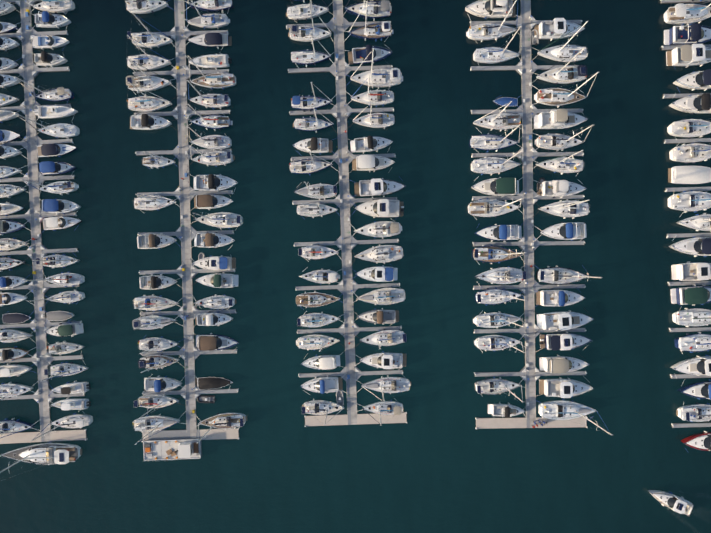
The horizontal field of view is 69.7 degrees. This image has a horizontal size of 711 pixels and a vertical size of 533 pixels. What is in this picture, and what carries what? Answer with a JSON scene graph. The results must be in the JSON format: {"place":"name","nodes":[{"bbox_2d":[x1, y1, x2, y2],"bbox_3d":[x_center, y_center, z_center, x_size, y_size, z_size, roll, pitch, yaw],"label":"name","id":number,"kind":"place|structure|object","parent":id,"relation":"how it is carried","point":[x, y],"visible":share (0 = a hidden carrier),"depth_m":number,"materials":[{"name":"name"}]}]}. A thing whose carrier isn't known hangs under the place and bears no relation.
{"place":"outdoors","nodes":[
{"label":"outdoors","id":0,"kind":"place"},
{"bbox_2d":[0,0,710,532],"bbox_3d":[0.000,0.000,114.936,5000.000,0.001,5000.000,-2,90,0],"label":"harbour water","id":1,"kind":"structure","parent":0,"point":[438,462],"depth_m":114.94,"materials":[{"name":"teal liquid"}]},
{"bbox_2d":[0,441,81,477],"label":"boat","id":2,"kind":"object","parent":1,"relation":"on","point":[48,453],"visible":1,"depth_m":112.84,"materials":[{"name":"white plastic"}]},
{"bbox_2d":[0,0,86,443],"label":"pier","id":3,"kind":"structure","parent":1,"relation":"in","point":[24,34],"depth_m":114.45,"materials":[{"name":"grey concrete"}]},
{"bbox_2d":[16,114,79,138],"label":"sail boat","id":4,"kind":"object","parent":1,"relation":"on","point":[56,130],"visible":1,"depth_m":113.45,"materials":[{"name":"white"}]},
{"bbox_2d":[30,411,92,441],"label":"sail boat","id":5,"kind":"object","parent":1,"relation":"on","point":[75,421],"visible":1,"depth_m":113.34,"materials":[{"name":"white"}]},
{"bbox_2d":[125,0,174,13],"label":"sail boat","id":6,"kind":"object","parent":1,"relation":"on","point":[142,6],"visible":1,"depth_m":113.55,"materials":[{"name":"white"}]},
{"bbox_2d":[126,35,176,72],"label":"sail boat","id":7,"kind":"object","parent":1,"relation":"on","point":[150,62],"visible":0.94,"depth_m":113.42,"materials":[{"name":"white"}]},
{"bbox_2d":[127,12,175,48],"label":"sail boat","id":8,"kind":"object","parent":1,"relation":"on","point":[147,38],"visible":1,"depth_m":113.45,"materials":[{"name":"white"}]},
{"bbox_2d":[126,59,177,94],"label":"sail boat","id":9,"kind":"object","parent":1,"relation":"on","point":[149,83],"visible":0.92,"depth_m":113.32,"materials":[{"name":"white plastic"}]},
{"bbox_2d":[127,82,177,112],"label":"sail boat","id":10,"kind":"object","parent":1,"relation":"on","point":[144,103],"visible":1,"depth_m":113.42,"materials":[{"name":"white plastic"}]},
{"bbox_2d":[130,113,177,129],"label":"motor boat","id":11,"kind":"object","parent":1,"relation":"on","point":[145,122],"visible":1,"depth_m":113.15,"materials":[{"name":"white"}]},
{"bbox_2d":[133,194,180,213],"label":"sail boat","id":12,"kind":"object","parent":1,"relation":"on","point":[150,202],"visible":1,"depth_m":113.43,"materials":[{"name":"white"}]},
{"bbox_2d":[133,294,181,312],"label":"sail boat","id":13,"kind":"object","parent":1,"relation":"on","point":[153,303],"visible":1,"depth_m":113.41,"materials":[{"name":"white"}]},
{"bbox_2d":[133,411,185,444],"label":"sail boat","id":14,"kind":"object","parent":1,"relation":"on","point":[154,423],"visible":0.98,"depth_m":113.33,"materials":[{"name":"white plastic"}]},
{"bbox_2d":[137,232,181,248],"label":"motor boat","id":15,"kind":"object","parent":1,"relation":"on","point":[152,241],"visible":1,"depth_m":113.17,"materials":[{"name":"white"}]},
{"bbox_2d":[134,394,185,417],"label":"sail boat","id":16,"kind":"object","parent":1,"relation":"on","point":[152,401],"visible":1,"depth_m":113.39,"materials":[{"name":"white"}]},
{"bbox_2d":[142,438,201,461],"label":"work barge","id":17,"kind":"object","parent":1,"relation":"on","point":[171,449],"visible":1,"depth_m":113.92,"materials":[{"name":"grey metal"}]},
{"bbox_2d":[133,0,238,441],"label":"pier","id":18,"kind":"structure","parent":1,"relation":"in","point":[187,271],"depth_m":114.45,"materials":[{"name":"grey concrete"}]},
{"bbox_2d":[184,0,229,28],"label":"sail boat","id":19,"kind":"object","parent":1,"relation":"on","point":[217,21],"visible":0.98,"depth_m":113.44,"materials":[{"name":"white"}]},
{"bbox_2d":[184,33,231,49],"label":"motor boat","id":20,"kind":"object","parent":1,"relation":"on","point":[217,40],"visible":0.96,"depth_m":113.71,"materials":[{"name":"white"}]},
{"bbox_2d":[187,104,232,130],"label":"sail boat","id":21,"kind":"object","parent":1,"relation":"on","point":[215,121],"visible":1,"depth_m":113.44,"materials":[{"name":"white"}]},
{"bbox_2d":[186,55,235,91],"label":"sail boat","id":22,"kind":"object","parent":1,"relation":"on","point":[217,80],"visible":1,"depth_m":113.41,"materials":[{"name":"white"}]},
{"bbox_2d":[190,230,234,249],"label":"motor boat","id":23,"kind":"object","parent":1,"relation":"on","point":[210,240],"visible":1,"depth_m":113.16,"materials":[{"name":"white"}]},
{"bbox_2d":[191,255,235,269],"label":"hardtop boat","id":24,"kind":"object","parent":1,"relation":"on","point":[221,262],"visible":0.98,"depth_m":112.92,"materials":[{"name":"white"}]},
{"bbox_2d":[190,174,237,193],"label":"motor boat","id":25,"kind":"object","parent":1,"relation":"on","point":[212,182],"visible":1,"depth_m":113.17,"materials":[{"name":"white plastic"}]},
{"bbox_2d":[191,272,238,289],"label":"motor boat","id":26,"kind":"object","parent":1,"relation":"on","point":[219,280],"visible":1,"depth_m":113.24,"materials":[{"name":"white"}]},
{"bbox_2d":[193,332,238,351],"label":"motor boat","id":27,"kind":"object","parent":1,"relation":"on","point":[208,342],"visible":0.98,"depth_m":112.85,"materials":[{"name":"white plastic"}]},
{"bbox_2d":[190,212,242,228],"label":"sail boat","id":28,"kind":"object","parent":1,"relation":"on","point":[221,220],"visible":1,"depth_m":113.40,"materials":[{"name":"white plastic"}]},
{"bbox_2d":[195,413,246,443],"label":"sail boat","id":29,"kind":"object","parent":1,"relation":"on","point":[225,421],"visible":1,"depth_m":113.41,"materials":[{"name":"white plastic"}]},
{"bbox_2d":[286,0,332,21],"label":"sail boat","id":30,"kind":"object","parent":1,"relation":"on","point":[298,12],"visible":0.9,"depth_m":113.55,"materials":[{"name":"white"}]},
{"bbox_2d":[288,4,334,43],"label":"sail boat","id":31,"kind":"object","parent":1,"relation":"on","point":[299,33],"visible":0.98,"depth_m":113.36,"materials":[{"name":"white plastic"}]},
{"bbox_2d":[291,32,335,67],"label":"sail boat","id":32,"kind":"object","parent":1,"relation":"on","point":[306,57],"visible":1,"depth_m":113.44,"materials":[{"name":"white"}]},
{"bbox_2d":[291,82,336,111],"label":"sail boat","id":33,"kind":"object","parent":1,"relation":"on","point":[306,102],"visible":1,"depth_m":113.43,"materials":[{"name":"white"}]},
{"bbox_2d":[289,153,339,174],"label":"sail boat","id":34,"kind":"object","parent":1,"relation":"on","point":[307,166],"visible":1,"depth_m":113.42,"materials":[{"name":"white"}]},
{"bbox_2d":[293,182,336,199],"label":"sail boat","id":35,"kind":"object","parent":1,"relation":"on","point":[320,191],"visible":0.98,"depth_m":113.36,"materials":[{"name":"white"}]},
{"bbox_2d":[292,137,338,155],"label":"motor boat","id":36,"kind":"object","parent":1,"relation":"on","point":[316,145],"visible":1,"depth_m":113.25,"materials":[{"name":"white"}]},
{"bbox_2d":[296,332,342,351],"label":"sail boat","id":37,"kind":"object","parent":1,"relation":"on","point":[314,342],"visible":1,"depth_m":113.42,"materials":[{"name":"white"}]},
{"bbox_2d":[296,291,342,309],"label":"sail boat","id":38,"kind":"object","parent":1,"relation":"on","point":[313,299],"visible":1,"depth_m":113.41,"materials":[{"name":"white"}]},
{"bbox_2d":[300,373,346,394],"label":"motor boat","id":39,"kind":"object","parent":1,"relation":"on","point":[323,385],"visible":1,"depth_m":113.30,"materials":[{"name":"white"}]},
{"bbox_2d":[302,397,347,424],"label":"sail boat","id":40,"kind":"object","parent":1,"relation":"on","point":[318,407],"visible":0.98,"depth_m":113.44,"materials":[{"name":"white"}]},
{"bbox_2d":[286,0,406,426],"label":"pier","id":41,"kind":"structure","parent":1,"relation":"in","point":[338,25],"depth_m":114.45,"materials":[{"name":"grey concrete"}]},
{"bbox_2d":[342,0,391,20],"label":"sail boat","id":42,"kind":"object","parent":1,"relation":"on","point":[376,9],"visible":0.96,"depth_m":113.40,"materials":[{"name":"white plastic"}]},
{"bbox_2d":[344,45,392,68],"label":"motor boat","id":43,"kind":"object","parent":1,"relation":"on","point":[357,56],"visible":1,"depth_m":113.39,"materials":[{"name":"white"}]},
{"bbox_2d":[344,1,393,41],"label":"sail boat","id":44,"kind":"object","parent":1,"relation":"on","point":[376,32],"visible":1,"depth_m":113.27,"materials":[{"name":"white"}]},
{"bbox_2d":[346,136,392,153],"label":"motor boat","id":45,"kind":"object","parent":1,"relation":"on","point":[368,144],"visible":1,"depth_m":113.29,"materials":[{"name":"white"}]},
{"bbox_2d":[347,76,393,106],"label":"sail boat","id":46,"kind":"object","parent":1,"relation":"on","point":[379,97],"visible":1,"depth_m":113.42,"materials":[{"name":"white"}]},
{"bbox_2d":[346,102,394,129],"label":"sail boat","id":47,"kind":"object","parent":1,"relation":"on","point":[378,120],"visible":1,"depth_m":113.43,"materials":[{"name":"white"}]},
{"bbox_2d":[348,154,394,173],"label":"motor boat","id":48,"kind":"object","parent":1,"relation":"on","point":[369,163],"visible":1,"depth_m":113.05,"materials":[{"name":"white"}]},
{"bbox_2d":[344,48,402,88],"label":"sail boat","id":49,"kind":"object","parent":1,"relation":"on","point":[389,77],"visible":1,"depth_m":113.25,"materials":[{"name":"white plastic"}]},
{"bbox_2d":[351,264,397,281],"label":"hardtop boat","id":50,"kind":"object","parent":1,"relation":"on","point":[381,274],"visible":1,"depth_m":112.87,"materials":[{"name":"white"}]},
{"bbox_2d":[353,308,398,324],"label":"motor boat","id":51,"kind":"object","parent":1,"relation":"on","point":[382,316],"visible":1,"depth_m":113.26,"materials":[{"name":"grey"}]},
{"bbox_2d":[350,244,402,265],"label":"sail boat","id":52,"kind":"object","parent":1,"relation":"on","point":[383,253],"visible":0.98,"depth_m":113.39,"materials":[{"name":"white plastic"}]},
{"bbox_2d":[351,218,401,238],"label":"sail boat","id":53,"kind":"object","parent":1,"relation":"on","point":[382,229],"visible":1,"depth_m":113.32,"materials":[{"name":"white"}]},
{"bbox_2d":[348,178,405,197],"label":"hardtop boat","id":54,"kind":"object","parent":1,"relation":"on","point":[374,187],"visible":1,"depth_m":113.10,"materials":[{"name":"white plastic"}]},
{"bbox_2d":[353,198,403,217],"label":"hardtop boat","id":55,"kind":"object","parent":1,"relation":"on","point":[383,208],"visible":1,"depth_m":113.11,"materials":[{"name":"white plastic"}]},
{"bbox_2d":[352,286,405,305],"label":"sail boat","id":56,"kind":"object","parent":1,"relation":"on","point":[387,296],"visible":1,"depth_m":113.39,"materials":[{"name":"white plastic"}]},
{"bbox_2d":[354,328,406,348],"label":"sail boat","id":57,"kind":"object","parent":1,"relation":"on","point":[386,338],"visible":1,"depth_m":113.41,"materials":[{"name":"white"}]},
{"bbox_2d":[355,351,406,368],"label":"hardtop boat","id":58,"kind":"object","parent":1,"relation":"on","point":[383,360],"visible":1,"depth_m":113.13,"materials":[{"name":"white plastic"}]},
{"bbox_2d":[355,374,410,402],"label":"sail boat","id":59,"kind":"object","parent":1,"relation":"on","point":[390,385],"visible":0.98,"depth_m":113.39,"materials":[{"name":"white plastic"}]},
{"bbox_2d":[465,0,521,19],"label":"cruiser boat","id":60,"kind":"object","parent":1,"relation":"on","point":[485,9],"visible":0.92,"depth_m":113.10,"materials":[{"name":"white plastic"}]},
{"bbox_2d":[466,0,521,41],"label":"sail boat","id":61,"kind":"object","parent":1,"relation":"on","point":[486,32],"visible":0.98,"depth_m":113.38,"materials":[{"name":"white"}]},
{"bbox_2d":[469,124,521,151],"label":"sail boat","id":62,"kind":"object","parent":1,"relation":"on","point":[487,142],"visible":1,"depth_m":113.42,"materials":[{"name":"white plastic"}]},
{"bbox_2d":[468,198,523,219],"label":"sail boat","id":63,"kind":"object","parent":1,"relation":"on","point":[487,207],"visible":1,"depth_m":113.38,"materials":[{"name":"white plastic"}]},
{"bbox_2d":[471,176,522,196],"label":"motor boat","id":64,"kind":"object","parent":1,"relation":"on","point":[500,186],"visible":1,"depth_m":112.73,"materials":[{"name":"white plastic"}]},
{"bbox_2d":[471,150,522,174],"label":"sail boat","id":65,"kind":"object","parent":1,"relation":"on","point":[491,165],"visible":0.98,"depth_m":113.39,"materials":[{"name":"white plastic"}]},
{"bbox_2d":[473,101,522,131],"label":"sail boat","id":66,"kind":"object","parent":1,"relation":"on","point":[500,121],"visible":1,"depth_m":113.40,"materials":[{"name":"white plastic"}]},
{"bbox_2d":[473,26,522,64],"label":"sail boat","id":67,"kind":"object","parent":1,"relation":"on","point":[491,55],"visible":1,"depth_m":113.41,"materials":[{"name":"white plastic"}]},
{"bbox_2d":[472,245,525,263],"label":"sail boat","id":68,"kind":"object","parent":1,"relation":"on","point":[490,254],"visible":1,"depth_m":113.39,"materials":[{"name":"white plastic"}]},
{"bbox_2d":[473,311,524,328],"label":"sail boat","id":69,"kind":"object","parent":1,"relation":"on","point":[491,320],"visible":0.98,"depth_m":113.40,"materials":[{"name":"white"}]},
{"bbox_2d":[474,221,524,241],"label":"motor boat","id":70,"kind":"object","parent":1,"relation":"on","point":[503,233],"visible":1,"depth_m":113.12,"materials":[{"name":"white"}]},
{"bbox_2d":[474,377,525,401],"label":"sail boat","id":71,"kind":"object","parent":1,"relation":"on","point":[493,386],"visible":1,"depth_m":113.41,"materials":[{"name":"grey"}]},
{"bbox_2d":[474,287,525,305],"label":"sail boat","id":72,"kind":"object","parent":1,"relation":"on","point":[495,296],"visible":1,"depth_m":113.40,"materials":[{"name":"white"}]},
{"bbox_2d":[474,333,525,352],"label":"sail boat","id":73,"kind":"object","parent":1,"relation":"on","point":[493,342],"visible":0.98,"depth_m":113.42,"materials":[{"name":"white"}]},
{"bbox_2d":[475,266,525,286],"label":"sail boat","id":74,"kind":"object","parent":1,"relation":"on","point":[503,275],"visible":1,"depth_m":113.39,"materials":[{"name":"white plastic"}]},
{"bbox_2d":[469,0,587,429],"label":"pier","id":75,"kind":"structure","parent":1,"relation":"in","point":[529,370],"depth_m":114.45,"materials":[{"name":"grey concrete"}]},
{"bbox_2d":[530,18,584,40],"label":"hardtop boat","id":76,"kind":"object","parent":1,"relation":"on","point":[556,28],"visible":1,"depth_m":113.16,"materials":[{"name":"white"}]},
{"bbox_2d":[532,150,583,174],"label":"sail boat","id":77,"kind":"object","parent":1,"relation":"on","point":[567,165],"visible":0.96,"depth_m":113.40,"materials":[{"name":"white plastic"}]},
{"bbox_2d":[531,109,586,129],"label":"cruiser boat","id":78,"kind":"object","parent":1,"relation":"on","point":[559,119],"visible":1,"depth_m":113.10,"materials":[{"name":"white plastic"}]},
{"bbox_2d":[530,21,587,62],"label":"sail boat","id":79,"kind":"object","parent":1,"relation":"on","point":[560,53],"visible":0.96,"depth_m":113.39,"materials":[{"name":"white plastic"}]},
{"bbox_2d":[532,47,586,84],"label":"sail boat","id":80,"kind":"object","parent":1,"relation":"on","point":[565,74],"visible":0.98,"depth_m":113.31,"materials":[{"name":"white plastic"}]},
{"bbox_2d":[534,287,584,307],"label":"motor boat","id":81,"kind":"object","parent":1,"relation":"on","point":[552,297],"visible":1,"depth_m":113.36,"materials":[{"name":"white plastic"}]},
{"bbox_2d":[532,179,586,198],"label":"cruiser boat","id":82,"kind":"object","parent":1,"relation":"on","point":[557,188],"visible":0.98,"depth_m":113.13,"materials":[{"name":"white plastic"}]},
{"bbox_2d":[533,222,586,241],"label":"motor boat","id":83,"kind":"object","parent":1,"relation":"on","point":[571,231],"visible":1,"depth_m":113.13,"materials":[{"name":"white"}]},
{"bbox_2d":[533,199,589,218],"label":"sail boat","id":84,"kind":"object","parent":1,"relation":"on","point":[569,208],"visible":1,"depth_m":113.38,"materials":[{"name":"white"}]},
{"bbox_2d":[536,354,589,372],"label":"motor boat","id":85,"kind":"object","parent":1,"relation":"on","point":[558,364],"visible":1,"depth_m":113.08,"materials":[{"name":"white"}]},
{"bbox_2d":[533,124,593,151],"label":"sail boat","id":86,"kind":"object","parent":1,"relation":"on","point":[556,142],"visible":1,"depth_m":113.41,"materials":[{"name":"white plastic"}]},
{"bbox_2d":[535,376,592,397],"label":"hardtop boat","id":87,"kind":"object","parent":1,"relation":"on","point":[565,388],"visible":1,"depth_m":113.15,"materials":[{"name":"white plastic"}]},
{"bbox_2d":[535,331,592,351],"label":"hardtop boat","id":88,"kind":"object","parent":1,"relation":"on","point":[563,341],"visible":1,"depth_m":113.04,"materials":[{"name":"white plastic"}]},
{"bbox_2d":[535,307,593,333],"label":"hardtop boat","id":89,"kind":"object","parent":1,"relation":"on","point":[561,321],"visible":1,"depth_m":113.13,"materials":[{"name":"white"}]},
{"bbox_2d":[532,72,598,107],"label":"sail boat","id":90,"kind":"object","parent":1,"relation":"on","point":[557,97],"visible":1,"depth_m":113.39,"materials":[{"name":"white plastic"}]},
{"bbox_2d":[533,265,602,285],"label":"sail boat","id":91,"kind":"object","parent":1,"relation":"on","point":[557,275],"visible":1,"depth_m":113.37,"materials":[{"name":"white plastic"}]},
{"bbox_2d":[535,399,611,434],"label":"sail boat","id":92,"kind":"object","parent":1,"relation":"on","point":[562,409],"visible":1,"depth_m":113.35,"materials":[{"name":"white plastic"}]},
{"bbox_2d":[648,490,692,515],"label":"motorboat","id":93,"kind":"object","parent":1,"relation":"on","point":[677,504],"visible":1,"depth_m":113.09,"materials":[{"name":"white"}]},
{"bbox_2d":[660,0,710,427],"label":"pier","id":94,"kind":"structure","parent":1,"relation":"in","point":[692,329],"depth_m":114.50,"materials":[{"name":"grey concrete"}]},
{"bbox_2d":[664,23,710,46],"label":"motor boat","id":95,"kind":"object","parent":1,"relation":"on","point":[695,33],"visible":0.92,"depth_m":113.20,"materials":[{"name":"white plastic"}]},
{"bbox_2d":[664,0,710,25],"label":"sail boat","id":96,"kind":"object","parent":1,"relation":"on","point":[681,14],"visible":0.98,"depth_m":113.32,"materials":[{"name":"white plastic"}]},
{"bbox_2d":[666,44,710,67],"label":"hardtop boat","id":97,"kind":"object","parent":1,"relation":"on","point":[692,55],"visible":1,"depth_m":112.93,"materials":[{"name":"white plastic"}]},
{"bbox_2d":[667,118,710,139],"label":"sail boat","id":98,"kind":"object","parent":1,"relation":"on","point":[690,128],"visible":0.98,"depth_m":113.50,"materials":[{"name":"white plastic"}]},
{"bbox_2d":[668,190,710,212],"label":"sail boat","id":99,"kind":"object","parent":1,"relation":"on","point":[690,200],"visible":0.98,"depth_m":113.34,"materials":[{"name":"white plastic"}]},
{"bbox_2d":[668,165,710,183],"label":"covered boat","id":100,"kind":"object","parent":1,"relation":"in","point":[692,174],"visible":1,"depth_m":113.48,"materials":[{"name":"fabric"}]},
{"bbox_2d":[668,93,710,114],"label":"motor boat","id":101,"kind":"object","parent":1,"relation":"on","point":[697,104],"visible":1,"depth_m":113.01,"materials":[{"name":"white plastic"}]},
{"bbox_2d":[668,236,710,256],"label":"motor boat","id":102,"kind":"object","parent":1,"relation":"on","point":[695,246],"visible":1,"depth_m":112.96,"materials":[{"name":"white plastic"}]},
{"bbox_2d":[669,142,710,163],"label":"sail boat","id":103,"kind":"object","parent":1,"relation":"on","point":[692,152],"visible":1,"depth_m":113.36,"materials":[{"name":"white plastic"}]},
{"bbox_2d":[670,284,710,305],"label":"motor boat","id":104,"kind":"object","parent":1,"relation":"on","point":[693,295],"visible":1,"depth_m":111.99,"materials":[{"name":"green fabric"}]},
{"bbox_2d":[670,355,710,377],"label":"hardtop boat","id":105,"kind":"object","parent":1,"relation":"on","point":[698,365],"visible":1,"depth_m":112.99,"materials":[{"name":"white plastic"}]},
{"bbox_2d":[671,261,710,280],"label":"hardtop boat","id":106,"kind":"object","parent":1,"relation":"on","point":[696,271],"visible":1,"depth_m":113.44,"materials":[{"name":"white plastic"}]},
{"bbox_2d":[672,306,710,326],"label":"sail boat","id":107,"kind":"object","parent":1,"relation":"on","point":[687,317],"visible":1,"depth_m":113.36,"materials":[{"name":"white plastic"}]},
{"bbox_2d":[672,69,710,90],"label":"motor boat","id":108,"kind":"object","parent":1,"relation":"on","point":[696,80],"visible":1,"depth_m":113.08,"materials":[{"name":"white"}]},
{"bbox_2d":[674,332,710,353],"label":"sail boat","id":109,"kind":"object","parent":1,"relation":"on","point":[692,343],"visible":0.96,"depth_m":113.40,"materials":[{"name":"white plastic"}]},
{"bbox_2d":[676,402,710,421],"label":"sail boat","id":110,"kind":"object","parent":1,"relation":"on","point":[697,412],"visible":1,"depth_m":113.40,"materials":[{"name":"white"}]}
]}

